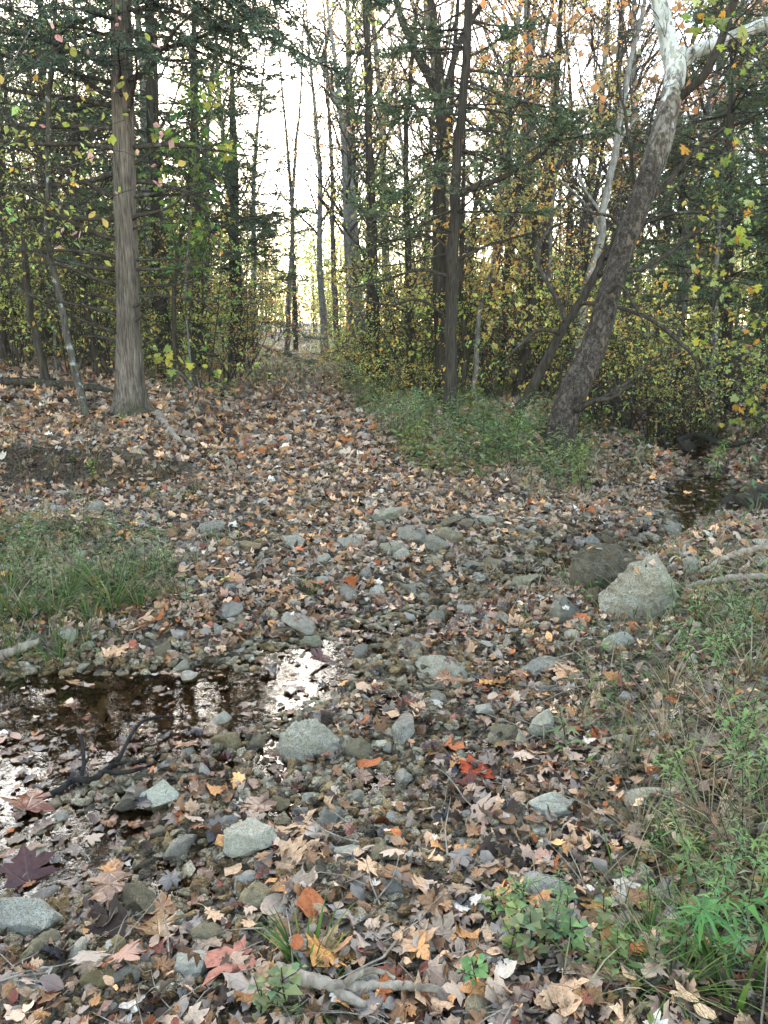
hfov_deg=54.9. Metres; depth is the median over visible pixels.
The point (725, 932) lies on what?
stone
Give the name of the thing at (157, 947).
fallen leaf
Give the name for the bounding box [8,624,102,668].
grass tuft
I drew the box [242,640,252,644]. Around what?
stone
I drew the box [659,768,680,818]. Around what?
weed plant
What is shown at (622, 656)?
weed plant
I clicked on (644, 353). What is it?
shrub
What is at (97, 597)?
weed plant
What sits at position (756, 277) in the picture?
shrub
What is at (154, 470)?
grass tuft
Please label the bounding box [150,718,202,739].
stone
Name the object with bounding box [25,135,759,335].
woods
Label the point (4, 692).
stone
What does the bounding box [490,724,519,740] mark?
stone
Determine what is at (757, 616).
fallen leaf
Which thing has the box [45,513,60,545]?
weed plant
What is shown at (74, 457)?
weed plant
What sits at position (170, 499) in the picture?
grass tuft
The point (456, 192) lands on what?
cedar tree
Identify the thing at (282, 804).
stone
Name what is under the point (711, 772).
grass tuft
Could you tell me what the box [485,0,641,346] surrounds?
forest tree
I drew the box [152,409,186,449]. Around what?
tree root
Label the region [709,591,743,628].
weed plant
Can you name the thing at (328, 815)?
stone
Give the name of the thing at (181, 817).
fallen leaf
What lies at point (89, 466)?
weed plant
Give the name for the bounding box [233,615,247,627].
stone
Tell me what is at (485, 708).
stone
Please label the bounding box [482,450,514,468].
grass tuft
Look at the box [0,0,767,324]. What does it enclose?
sky
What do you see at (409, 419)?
weed plant
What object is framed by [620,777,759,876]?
grass tuft
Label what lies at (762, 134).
cedar tree
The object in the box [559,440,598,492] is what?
weed plant
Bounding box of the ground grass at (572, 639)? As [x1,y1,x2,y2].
[0,339,767,1023]
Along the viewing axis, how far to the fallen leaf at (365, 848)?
2.20 m
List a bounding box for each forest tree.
[32,6,238,352]
[46,0,112,213]
[134,4,290,351]
[159,3,258,341]
[179,119,242,331]
[209,2,317,354]
[244,0,378,353]
[257,0,421,363]
[273,0,455,256]
[304,0,467,355]
[309,46,420,247]
[315,1,424,346]
[334,0,548,324]
[338,0,466,284]
[360,0,499,351]
[363,198,418,318]
[408,0,607,363]
[411,60,524,303]
[421,0,587,336]
[446,0,590,351]
[470,1,596,245]
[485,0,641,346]
[495,0,765,355]
[546,0,741,376]
[557,1,767,392]
[562,0,727,359]
[574,1,723,339]
[579,0,767,371]
[586,0,767,410]
[638,0,767,346]
[639,0,763,375]
[652,38,721,335]
[682,0,767,339]
[683,7,767,99]
[718,4,767,316]
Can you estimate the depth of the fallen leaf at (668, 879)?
1.97 m
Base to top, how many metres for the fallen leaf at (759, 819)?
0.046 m
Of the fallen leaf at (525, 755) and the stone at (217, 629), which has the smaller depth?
the fallen leaf at (525, 755)
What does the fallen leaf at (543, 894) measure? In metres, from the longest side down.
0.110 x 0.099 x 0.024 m
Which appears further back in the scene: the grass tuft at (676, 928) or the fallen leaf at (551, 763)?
the fallen leaf at (551, 763)
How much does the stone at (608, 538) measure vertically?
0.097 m
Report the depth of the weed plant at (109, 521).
5.28 m
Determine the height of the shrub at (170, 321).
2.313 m
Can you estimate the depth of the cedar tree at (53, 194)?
19.42 m
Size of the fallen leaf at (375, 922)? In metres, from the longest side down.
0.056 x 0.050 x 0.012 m
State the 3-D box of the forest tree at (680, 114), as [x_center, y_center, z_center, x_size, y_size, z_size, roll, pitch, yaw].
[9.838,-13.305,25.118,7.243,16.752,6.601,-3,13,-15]
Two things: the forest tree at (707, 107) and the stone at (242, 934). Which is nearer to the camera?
the stone at (242, 934)
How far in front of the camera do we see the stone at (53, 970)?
1.78 m
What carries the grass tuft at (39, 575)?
on the ground at (208, 660)
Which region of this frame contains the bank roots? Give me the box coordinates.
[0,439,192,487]
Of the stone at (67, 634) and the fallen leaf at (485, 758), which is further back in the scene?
the stone at (67, 634)
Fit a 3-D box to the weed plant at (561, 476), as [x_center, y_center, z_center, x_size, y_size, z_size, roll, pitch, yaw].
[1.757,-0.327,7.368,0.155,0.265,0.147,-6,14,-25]
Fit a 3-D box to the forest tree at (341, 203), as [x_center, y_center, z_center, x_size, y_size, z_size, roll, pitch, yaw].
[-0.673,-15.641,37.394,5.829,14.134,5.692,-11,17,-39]
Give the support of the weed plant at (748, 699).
on the ground at (208, 660)
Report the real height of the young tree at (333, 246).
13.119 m
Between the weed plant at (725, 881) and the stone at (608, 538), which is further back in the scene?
the stone at (608, 538)
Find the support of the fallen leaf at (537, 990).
on the fallen leaf
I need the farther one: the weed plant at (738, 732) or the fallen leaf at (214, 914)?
the weed plant at (738, 732)
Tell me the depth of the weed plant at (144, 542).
4.61 m
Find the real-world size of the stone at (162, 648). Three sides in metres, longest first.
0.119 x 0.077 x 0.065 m
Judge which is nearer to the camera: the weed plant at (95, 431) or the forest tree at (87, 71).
the weed plant at (95, 431)
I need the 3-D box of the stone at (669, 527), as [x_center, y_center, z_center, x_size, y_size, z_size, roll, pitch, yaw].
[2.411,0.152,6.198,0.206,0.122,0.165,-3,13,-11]
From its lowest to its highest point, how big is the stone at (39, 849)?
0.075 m
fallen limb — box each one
[685,572,767,587]
[700,542,767,573]
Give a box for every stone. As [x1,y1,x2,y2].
[0,686,9,701]
[0,721,20,747]
[0,762,8,773]
[0,897,63,937]
[21,928,60,960]
[26,765,37,774]
[30,697,42,705]
[30,885,57,902]
[36,778,42,783]
[36,846,57,866]
[37,965,56,984]
[48,795,62,811]
[50,505,62,513]
[54,809,69,821]
[55,721,77,734]
[57,717,65,722]
[58,627,78,641]
[68,936,86,965]
[76,663,89,670]
[79,966,115,989]
[80,641,94,649]
[81,711,104,727]
[82,814,92,824]
[83,847,98,860]
[86,500,104,511]
[93,681,107,688]
[97,696,111,710]
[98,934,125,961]
[102,741,128,753]
[104,985,114,995]
[110,964,141,985]
[110,1002,117,1010]
[111,701,125,710]
[113,786,147,811]
[114,815,126,827]
[117,691,133,699]
[122,815,141,831]
[122,882,156,914]
[139,779,178,806]
[145,632,155,639]
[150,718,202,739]
[150,825,166,837]
[154,640,170,657]
[163,834,196,860]
[170,629,187,638]
[171,657,189,671]
[173,773,184,781]
[174,950,209,977]
[181,670,199,682]
[181,746,193,753]
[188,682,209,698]
[190,922,225,943]
[196,520,225,533]
[197,803,210,814]
[198,695,215,704]
[199,711,234,738]
[199,762,210,775]
[203,576,216,585]
[206,704,216,709]
[210,732,241,750]
[214,622,223,633]
[220,601,243,618]
[220,814,237,825]
[223,581,238,590]
[223,817,276,857]
[230,689,256,705]
[231,541,240,547]
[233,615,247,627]
[233,672,243,678]
[234,645,244,652]
[234,870,255,888]
[237,879,270,911]
[239,540,260,551]
[239,931,247,939]
[240,520,255,525]
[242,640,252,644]
[244,654,254,659]
[249,731,263,749]
[258,701,281,713]
[260,776,273,784]
[262,607,278,620]
[270,670,288,682]
[270,795,290,813]
[276,904,288,913]
[280,534,305,547]
[281,611,316,634]
[284,936,306,959]
[292,807,307,813]
[298,635,323,649]
[301,764,319,774]
[301,792,315,807]
[303,853,326,873]
[303,923,320,933]
[315,575,328,584]
[315,806,344,826]
[316,553,330,562]
[321,659,342,668]
[323,775,331,782]
[334,844,359,860]
[337,537,361,550]
[337,584,357,600]
[344,714,353,722]
[345,738,372,759]
[349,757,355,763]
[352,789,363,801]
[353,643,368,658]
[355,528,364,534]
[358,966,378,980]
[360,566,371,577]
[366,844,397,861]
[369,585,386,596]
[371,507,403,520]
[379,540,406,552]
[383,741,391,752]
[383,880,403,894]
[386,809,406,825]
[391,620,400,627]
[391,712,414,743]
[393,547,409,560]
[394,768,413,781]
[396,525,426,544]
[398,583,416,594]
[402,638,419,647]
[403,612,416,621]
[403,850,412,859]
[408,648,421,654]
[415,655,467,683]
[423,814,432,819]
[424,535,449,551]
[425,609,444,623]
[430,691,445,701]
[431,527,463,542]
[440,516,460,526]
[442,572,452,577]
[445,552,454,557]
[451,586,458,593]
[456,518,474,527]
[457,604,476,614]
[459,810,471,816]
[463,561,479,570]
[463,994,489,1021]
[470,514,496,523]
[470,615,490,621]
[470,694,478,700]
[472,572,485,578]
[475,703,494,714]
[479,640,492,646]
[483,556,504,567]
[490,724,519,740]
[495,610,508,622]
[500,574,509,580]
[511,525,529,533]
[512,574,545,585]
[514,817,525,826]
[515,729,528,746]
[520,655,561,676]
[524,871,564,897]
[526,792,573,816]
[528,708,554,736]
[532,826,545,836]
[537,685,554,691]
[546,912,576,934]
[549,585,568,589]
[549,595,580,622]
[551,831,561,838]
[564,629,579,638]
[582,534,599,543]
[582,716,596,729]
[583,586,599,605]
[594,532,613,542]
[598,733,630,745]
[601,631,634,654]
[618,691,635,701]
[624,928,641,938]
[625,787,662,806]
[634,517,650,522]
[634,862,655,885]
[637,533,646,538]
[641,972,661,991]
[659,547,679,558]
[660,523,681,532]
[665,765,676,775]
[682,556,699,571]
[683,734,716,754]
[696,956,734,980]
[721,922,746,952]
[752,538,767,544]
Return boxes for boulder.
[277,718,341,763]
[569,542,637,589]
[598,554,678,619]
[676,439,699,455]
[714,493,738,510]
[733,481,767,509]
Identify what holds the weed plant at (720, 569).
on the ground at (208, 660)
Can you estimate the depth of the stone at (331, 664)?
3.65 m
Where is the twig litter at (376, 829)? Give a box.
[0,357,767,1023]
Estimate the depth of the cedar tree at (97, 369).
11.62 m
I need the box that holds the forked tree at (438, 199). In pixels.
[341,0,523,399]
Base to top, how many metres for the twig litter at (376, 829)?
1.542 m
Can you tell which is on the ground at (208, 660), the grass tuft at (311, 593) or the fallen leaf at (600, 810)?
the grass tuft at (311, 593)
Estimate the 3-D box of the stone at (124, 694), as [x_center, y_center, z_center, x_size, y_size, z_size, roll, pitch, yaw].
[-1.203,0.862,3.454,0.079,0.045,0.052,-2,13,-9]
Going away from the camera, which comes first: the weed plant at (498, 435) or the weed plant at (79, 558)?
the weed plant at (79, 558)
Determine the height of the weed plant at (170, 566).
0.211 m
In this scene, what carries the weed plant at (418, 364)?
on the ground at (208, 660)
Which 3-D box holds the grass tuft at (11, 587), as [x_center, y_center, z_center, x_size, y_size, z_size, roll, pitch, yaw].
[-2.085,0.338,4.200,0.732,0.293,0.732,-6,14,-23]
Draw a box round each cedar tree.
[0,0,113,369]
[0,0,206,356]
[0,0,401,417]
[0,1,186,378]
[1,1,141,345]
[2,22,36,333]
[16,0,279,374]
[55,42,112,317]
[59,0,329,369]
[81,41,209,336]
[140,21,326,366]
[176,125,249,322]
[310,0,626,417]
[316,0,420,374]
[575,0,767,416]
[627,111,758,405]
[638,74,763,391]
[660,172,753,359]
[664,0,767,297]
[669,125,767,378]
[737,3,767,315]
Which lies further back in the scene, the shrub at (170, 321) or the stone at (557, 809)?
the shrub at (170, 321)
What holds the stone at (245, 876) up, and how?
on the ground at (208, 660)
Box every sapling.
[0,0,118,419]
[0,14,180,348]
[0,16,185,248]
[0,23,87,379]
[0,71,76,229]
[1,3,164,348]
[6,147,113,301]
[7,76,142,272]
[16,137,113,297]
[71,121,270,349]
[81,151,189,325]
[89,172,212,319]
[136,73,245,388]
[147,69,247,400]
[147,344,226,410]
[315,134,487,358]
[335,153,483,371]
[342,157,515,384]
[400,125,510,316]
[409,0,714,392]
[413,209,510,314]
[467,83,652,334]
[485,131,608,320]
[520,218,563,302]
[551,68,693,361]
[576,147,704,350]
[621,205,695,338]
[663,0,767,436]
[689,142,767,359]
[743,148,767,287]
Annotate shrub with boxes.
[0,176,203,373]
[0,191,106,362]
[0,192,78,353]
[0,214,76,367]
[0,221,162,374]
[0,256,44,350]
[4,150,149,360]
[8,234,71,347]
[13,194,170,362]
[27,329,86,354]
[34,197,189,374]
[38,289,100,356]
[56,283,112,349]
[72,222,295,389]
[88,290,203,370]
[96,162,266,376]
[97,271,235,365]
[103,273,226,358]
[141,228,303,384]
[167,270,321,379]
[177,302,244,352]
[189,267,306,366]
[213,273,302,355]
[246,267,292,341]
[247,260,300,338]
[248,282,303,340]
[258,274,313,338]
[268,293,318,339]
[272,264,332,337]
[291,278,339,340]
[300,289,418,384]
[306,262,345,339]
[312,288,346,340]
[312,295,362,348]
[313,247,512,390]
[319,289,473,387]
[324,311,422,382]
[327,313,344,339]
[329,261,430,371]
[351,325,488,402]
[352,243,540,376]
[361,258,563,400]
[380,290,426,357]
[394,241,579,392]
[397,255,603,404]
[458,231,659,394]
[459,278,520,374]
[464,265,649,382]
[471,246,677,404]
[486,271,647,383]
[510,288,707,436]
[518,255,587,352]
[527,250,696,411]
[528,284,702,412]
[535,318,744,439]
[544,282,749,429]
[564,278,653,348]
[588,296,672,359]
[610,333,674,392]
[617,285,671,345]
[630,338,762,447]
[637,297,753,390]
[647,280,747,402]
[654,308,722,382]
[693,322,767,418]
[722,245,767,344]
[723,224,767,344]
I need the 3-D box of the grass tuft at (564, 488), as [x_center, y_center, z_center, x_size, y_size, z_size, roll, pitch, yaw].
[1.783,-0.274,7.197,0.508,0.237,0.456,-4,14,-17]
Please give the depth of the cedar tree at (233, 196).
18.94 m
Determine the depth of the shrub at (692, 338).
22.09 m
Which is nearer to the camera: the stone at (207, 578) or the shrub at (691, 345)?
the stone at (207, 578)
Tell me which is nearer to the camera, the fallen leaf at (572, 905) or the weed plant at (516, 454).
the fallen leaf at (572, 905)
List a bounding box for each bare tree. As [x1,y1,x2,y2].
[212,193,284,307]
[309,79,403,303]
[403,11,541,359]
[412,206,432,326]
[516,0,665,281]
[520,0,685,327]
[552,225,573,304]
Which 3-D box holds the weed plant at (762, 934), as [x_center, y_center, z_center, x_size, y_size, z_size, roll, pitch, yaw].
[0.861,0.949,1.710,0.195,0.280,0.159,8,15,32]
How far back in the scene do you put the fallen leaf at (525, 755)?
2.71 m
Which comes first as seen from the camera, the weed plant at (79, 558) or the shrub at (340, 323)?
the weed plant at (79, 558)
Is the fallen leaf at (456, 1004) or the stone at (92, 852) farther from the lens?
the stone at (92, 852)
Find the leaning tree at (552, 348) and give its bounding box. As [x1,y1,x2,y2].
[476,0,766,424]
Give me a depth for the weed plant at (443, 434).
7.85 m
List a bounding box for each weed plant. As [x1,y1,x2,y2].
[6,427,16,449]
[6,546,21,575]
[8,540,36,584]
[12,548,40,591]
[14,439,37,492]
[20,432,39,469]
[21,551,47,591]
[24,525,43,560]
[25,543,60,594]
[28,563,57,620]
[31,496,50,539]
[32,584,51,619]
[34,508,54,542]
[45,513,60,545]
[47,494,66,533]
[48,499,63,533]
[59,565,75,604]
[60,549,77,580]
[65,492,101,535]
[65,531,77,556]
[66,542,84,574]
[68,443,81,473]
[68,528,79,551]
[76,404,86,421]
[81,430,94,454]
[84,459,94,474]
[87,509,109,548]
[88,407,104,444]
[90,547,120,597]
[92,581,105,610]
[96,550,127,589]
[98,516,107,538]
[100,506,118,541]
[100,549,123,600]
[110,559,125,590]
[111,545,124,565]
[112,534,145,579]
[122,529,141,560]
[126,515,145,559]
[128,528,163,578]
[136,526,166,562]
[146,539,171,583]
[150,527,172,570]
[150,552,167,575]
[151,569,177,607]
[160,367,174,394]
[163,564,188,606]
[164,542,178,567]
[176,574,199,606]
[187,525,209,553]
[247,973,277,1020]
[259,962,307,1013]
[315,342,326,368]
[343,361,360,392]
[349,371,366,401]
[357,381,367,404]
[365,392,382,417]
[366,415,380,439]
[368,404,393,443]
[378,393,403,435]
[380,393,422,441]
[384,390,410,431]
[389,402,409,440]
[389,425,400,445]
[393,398,419,444]
[397,396,433,443]
[400,390,421,434]
[406,420,429,454]
[412,350,428,380]
[412,386,428,422]
[412,398,431,439]
[417,435,428,457]
[419,390,442,423]
[435,415,452,459]
[436,408,450,441]
[444,419,470,465]
[448,391,472,423]
[456,953,490,984]
[461,381,479,422]
[461,439,472,463]
[469,403,489,435]
[473,444,484,467]
[475,413,489,451]
[476,396,495,438]
[477,421,492,454]
[477,887,512,925]
[481,382,496,420]
[489,412,508,456]
[490,395,510,429]
[492,404,503,444]
[495,892,526,929]
[496,417,512,454]
[497,416,518,458]
[500,917,530,964]
[504,870,550,915]
[505,414,528,465]
[506,904,548,963]
[507,387,548,433]
[507,392,536,447]
[509,432,525,469]
[510,408,524,438]
[514,414,542,448]
[516,606,529,627]
[523,442,539,485]
[533,899,556,945]
[536,447,567,490]
[539,864,569,931]
[541,463,554,487]
[546,702,586,750]
[548,915,592,962]
[552,884,578,914]
[553,421,584,480]
[554,467,567,485]
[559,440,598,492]
[562,440,596,492]
[568,452,588,491]
[577,432,616,483]
[577,649,598,687]
[577,753,612,803]
[583,937,615,979]
[591,889,621,940]
[592,669,613,708]
[600,927,633,969]
[604,679,618,708]
[611,740,635,776]
[616,865,635,881]
[617,651,631,673]
[620,429,654,477]
[637,827,660,865]
[638,863,661,919]
[640,681,654,712]
[641,722,655,747]
[644,929,670,983]
[645,437,658,468]
[648,880,760,963]
[649,734,707,807]
[655,737,673,777]
[657,407,673,445]
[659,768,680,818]
[660,802,708,897]
[663,574,685,615]
[663,617,698,664]
[666,711,707,779]
[670,828,710,894]
[671,665,709,735]
[671,935,702,966]
[678,582,709,643]
[681,636,706,686]
[684,867,741,933]
[684,871,726,947]
[693,549,727,613]
[693,625,746,686]
[697,807,757,895]
[697,813,741,862]
[701,817,749,890]
[703,586,754,650]
[704,438,731,477]
[708,765,760,833]
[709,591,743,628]
[709,899,752,979]
[710,428,732,458]
[710,705,767,757]
[711,660,745,719]
[711,851,745,921]
[712,865,767,967]
[715,737,767,813]
[716,709,767,791]
[718,675,767,747]
[720,684,767,769]
[727,851,767,948]
[731,428,767,511]
[734,577,766,643]
[734,603,766,673]
[736,721,767,794]
[736,830,767,914]
[745,855,767,925]
[749,395,767,435]
[749,821,767,877]
[750,551,767,616]
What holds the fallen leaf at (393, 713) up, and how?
on the stone at (403, 729)
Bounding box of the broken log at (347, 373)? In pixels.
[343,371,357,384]
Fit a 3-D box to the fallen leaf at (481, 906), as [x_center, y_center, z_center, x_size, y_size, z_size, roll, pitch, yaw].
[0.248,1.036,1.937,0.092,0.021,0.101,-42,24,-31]
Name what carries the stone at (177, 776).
on the ground at (208, 660)
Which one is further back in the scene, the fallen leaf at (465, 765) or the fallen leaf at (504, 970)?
the fallen leaf at (465, 765)
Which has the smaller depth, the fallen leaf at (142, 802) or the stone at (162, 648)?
the fallen leaf at (142, 802)
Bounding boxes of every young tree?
[0,4,56,360]
[252,7,340,350]
[253,0,449,354]
[258,1,333,351]
[293,0,403,347]
[303,0,365,350]
[316,0,414,385]
[360,0,447,392]
[409,78,521,399]
[445,146,572,403]
[466,0,597,380]
[469,10,550,386]
[473,57,644,396]
[480,0,598,382]
[551,0,682,358]
[661,174,743,417]
[666,163,767,432]
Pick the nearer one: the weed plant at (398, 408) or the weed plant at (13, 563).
the weed plant at (13, 563)
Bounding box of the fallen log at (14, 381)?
[0,377,112,391]
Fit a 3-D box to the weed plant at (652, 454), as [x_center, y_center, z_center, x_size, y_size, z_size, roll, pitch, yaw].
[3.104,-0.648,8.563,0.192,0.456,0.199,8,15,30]
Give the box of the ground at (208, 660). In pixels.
[0,322,767,1023]
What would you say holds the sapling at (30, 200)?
on the ground at (208, 660)
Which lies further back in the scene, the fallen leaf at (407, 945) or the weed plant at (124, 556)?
the weed plant at (124, 556)
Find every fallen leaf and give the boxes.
[0,788,55,812]
[0,843,60,893]
[5,960,52,991]
[8,1007,42,1023]
[14,966,26,978]
[15,771,25,776]
[65,950,111,965]
[73,945,104,974]
[83,892,134,938]
[87,865,133,906]
[88,891,107,903]
[101,972,113,984]
[102,939,144,967]
[103,643,140,657]
[116,624,144,630]
[116,819,157,825]
[118,983,138,992]
[118,987,154,1008]
[126,913,188,937]
[127,793,152,809]
[136,608,163,624]
[139,840,154,849]
[143,891,179,913]
[144,939,163,953]
[149,934,158,946]
[154,953,174,970]
[157,869,182,891]
[159,669,181,674]
[171,793,187,812]
[177,975,194,994]
[178,812,190,820]
[179,740,197,747]
[180,976,195,984]
[183,780,205,797]
[184,812,203,821]
[187,891,205,904]
[192,929,225,950]
[197,903,223,921]
[201,934,256,986]
[203,866,214,878]
[211,982,233,1008]
[215,749,236,762]
[215,823,250,846]
[216,879,230,886]
[222,965,267,1011]
[224,863,242,875]
[229,1009,251,1023]
[240,790,276,812]
[240,811,265,820]
[240,911,257,927]
[255,952,267,967]
[256,893,282,920]
[261,664,276,675]
[264,873,280,884]
[265,747,280,760]
[269,919,290,951]
[269,1012,285,1023]
[270,874,288,893]
[272,769,282,777]
[272,834,309,874]
[279,782,292,787]
[279,865,314,905]
[281,905,303,924]
[284,809,316,829]
[289,927,303,949]
[296,886,323,917]
[299,987,315,998]
[300,824,321,838]
[300,840,319,864]
[301,935,319,956]
[302,836,320,854]
[304,756,315,761]
[305,932,355,966]
[310,645,332,662]
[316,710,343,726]
[317,1009,339,1023]
[320,844,337,854]
[329,742,342,760]
[331,764,342,775]
[333,998,355,1011]
[334,909,352,918]
[343,778,354,789]
[343,845,373,855]
[347,854,383,875]
[352,990,388,1022]
[354,766,373,783]
[356,755,387,767]
[357,900,370,911]
[358,715,369,723]
[364,915,384,929]
[377,961,403,980]
[380,863,413,880]
[381,848,414,856]
[383,690,401,697]
[385,710,405,717]
[390,801,405,808]
[390,918,439,954]
[392,929,402,939]
[396,695,415,706]
[402,856,430,865]
[408,691,423,702]
[408,700,425,708]
[411,874,443,896]
[416,806,434,810]
[416,887,452,915]
[416,907,463,958]
[423,869,439,879]
[429,668,453,685]
[430,699,442,707]
[432,758,444,766]
[437,888,454,913]
[437,982,445,1011]
[438,734,466,750]
[443,993,466,1015]
[444,656,457,664]
[444,672,469,687]
[444,937,475,972]
[445,883,475,897]
[446,847,473,866]
[453,767,487,792]
[454,843,476,858]
[458,754,494,778]
[459,977,488,1002]
[462,979,474,1007]
[464,819,480,835]
[464,991,485,1023]
[465,928,486,963]
[467,894,489,923]
[469,866,500,874]
[470,791,498,822]
[474,680,487,692]
[477,678,504,687]
[477,744,500,762]
[478,855,506,866]
[479,752,499,765]
[486,825,502,838]
[487,691,498,698]
[488,913,516,952]
[490,764,510,778]
[490,882,517,895]
[494,701,505,709]
[495,809,522,823]
[495,958,516,978]
[506,980,534,1002]
[507,875,524,884]
[508,986,529,1022]
[511,933,537,968]
[512,700,527,705]
[512,750,537,760]
[515,1002,558,1018]
[518,737,552,753]
[522,982,546,995]
[523,810,546,821]
[524,889,551,906]
[530,859,546,873]
[537,896,556,912]
[541,760,558,766]
[549,968,588,1003]
[550,662,578,678]
[552,900,580,920]
[559,967,587,983]
[560,969,573,991]
[566,751,583,758]
[566,958,600,978]
[568,723,584,730]
[570,771,578,778]
[571,1011,583,1019]
[573,983,591,1004]
[575,947,588,960]
[578,971,609,991]
[579,891,610,908]
[583,875,589,880]
[584,724,607,742]
[584,933,598,967]
[592,807,613,814]
[597,681,610,690]
[597,1011,623,1020]
[600,917,629,953]
[601,966,614,985]
[604,877,640,906]
[607,842,622,852]
[609,912,628,927]
[619,898,632,922]
[622,940,646,962]
[624,797,628,805]
[625,835,649,853]
[625,983,639,997]
[626,886,653,909]
[637,956,668,977]
[649,709,659,718]
[653,874,681,904]
[655,691,661,701]
[661,904,682,918]
[661,998,678,1023]
[662,953,673,975]
[664,693,678,701]
[668,776,689,792]
[675,742,692,755]
[684,751,710,767]
[692,726,724,745]
[701,748,713,755]
[719,997,759,1023]
[720,891,746,909]
[749,607,767,622]
[750,806,764,821]
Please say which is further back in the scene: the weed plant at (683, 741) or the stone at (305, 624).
the stone at (305, 624)
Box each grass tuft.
[0,526,73,581]
[0,552,69,594]
[0,559,71,590]
[0,564,69,622]
[0,571,51,618]
[0,620,47,649]
[0,654,54,687]
[2,452,30,470]
[2,541,109,604]
[3,555,105,620]
[7,483,45,498]
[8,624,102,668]
[10,523,81,560]
[15,530,194,613]
[26,538,160,590]
[31,539,131,578]
[38,579,131,626]
[41,447,64,466]
[42,534,107,561]
[54,485,87,498]
[60,447,108,465]
[70,527,133,554]
[78,556,166,598]
[84,540,155,580]
[96,568,174,608]
[110,459,138,471]
[114,542,196,575]
[128,567,175,595]
[137,485,160,497]
[138,459,175,475]
[138,533,193,563]
[142,570,197,600]
[145,554,192,578]
[152,485,186,502]
[166,481,202,499]
[179,540,217,565]
[183,476,211,491]
[251,896,358,971]
[258,946,373,1023]
[279,571,334,598]
[415,467,446,480]
[433,452,462,468]
[447,481,478,493]
[463,463,499,478]
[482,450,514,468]
[493,463,520,479]
[495,896,561,955]
[499,463,551,490]
[520,899,600,958]
[524,449,563,468]
[524,475,560,499]
[546,470,588,493]
[569,911,690,1015]
[573,867,767,1023]
[581,868,704,981]
[582,775,697,838]
[587,868,648,936]
[611,486,642,497]
[612,675,727,747]
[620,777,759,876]
[621,707,764,790]
[625,847,766,992]
[626,646,706,690]
[627,745,767,849]
[652,754,767,865]
[657,675,767,756]
[661,579,750,623]
[662,658,764,720]
[663,878,767,1012]
[669,602,767,653]
[682,713,767,795]
[684,614,767,679]
[688,574,767,622]
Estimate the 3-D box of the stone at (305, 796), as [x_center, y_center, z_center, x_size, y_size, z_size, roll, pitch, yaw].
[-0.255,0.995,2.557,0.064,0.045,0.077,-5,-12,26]
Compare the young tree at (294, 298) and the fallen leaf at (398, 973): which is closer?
the fallen leaf at (398, 973)
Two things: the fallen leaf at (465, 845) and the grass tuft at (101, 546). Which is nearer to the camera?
the fallen leaf at (465, 845)
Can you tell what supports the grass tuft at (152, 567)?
on the ground at (208, 660)
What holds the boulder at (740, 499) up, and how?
on the ground at (208, 660)
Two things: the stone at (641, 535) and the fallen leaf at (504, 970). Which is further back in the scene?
the stone at (641, 535)
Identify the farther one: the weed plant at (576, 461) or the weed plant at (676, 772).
the weed plant at (576, 461)
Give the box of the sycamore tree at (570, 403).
[479,0,767,460]
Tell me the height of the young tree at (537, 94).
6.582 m
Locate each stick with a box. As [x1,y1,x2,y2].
[0,638,40,660]
[42,715,194,800]
[184,353,218,357]
[249,401,273,409]
[273,961,439,1008]
[675,414,751,447]
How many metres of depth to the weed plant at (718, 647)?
2.93 m
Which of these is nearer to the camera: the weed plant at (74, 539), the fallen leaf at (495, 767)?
the fallen leaf at (495, 767)
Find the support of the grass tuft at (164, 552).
on the ground at (208, 660)
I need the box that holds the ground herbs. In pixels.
[0,341,767,1023]
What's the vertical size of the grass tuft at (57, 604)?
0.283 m
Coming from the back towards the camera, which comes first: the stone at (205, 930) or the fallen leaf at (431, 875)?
the fallen leaf at (431, 875)
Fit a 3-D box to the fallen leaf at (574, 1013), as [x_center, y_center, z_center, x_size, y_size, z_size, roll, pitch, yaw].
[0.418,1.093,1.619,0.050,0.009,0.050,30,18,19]
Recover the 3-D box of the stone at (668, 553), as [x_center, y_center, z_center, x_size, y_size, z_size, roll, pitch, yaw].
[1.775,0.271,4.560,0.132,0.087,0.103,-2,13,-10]
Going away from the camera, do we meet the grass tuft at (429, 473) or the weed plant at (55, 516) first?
the weed plant at (55, 516)
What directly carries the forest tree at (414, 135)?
on the ground at (208, 660)
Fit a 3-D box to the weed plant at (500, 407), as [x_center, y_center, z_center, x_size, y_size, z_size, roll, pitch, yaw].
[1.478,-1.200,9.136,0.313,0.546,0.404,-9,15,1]
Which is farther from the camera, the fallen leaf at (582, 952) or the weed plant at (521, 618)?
the weed plant at (521, 618)
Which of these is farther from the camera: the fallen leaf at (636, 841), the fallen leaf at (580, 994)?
the fallen leaf at (636, 841)

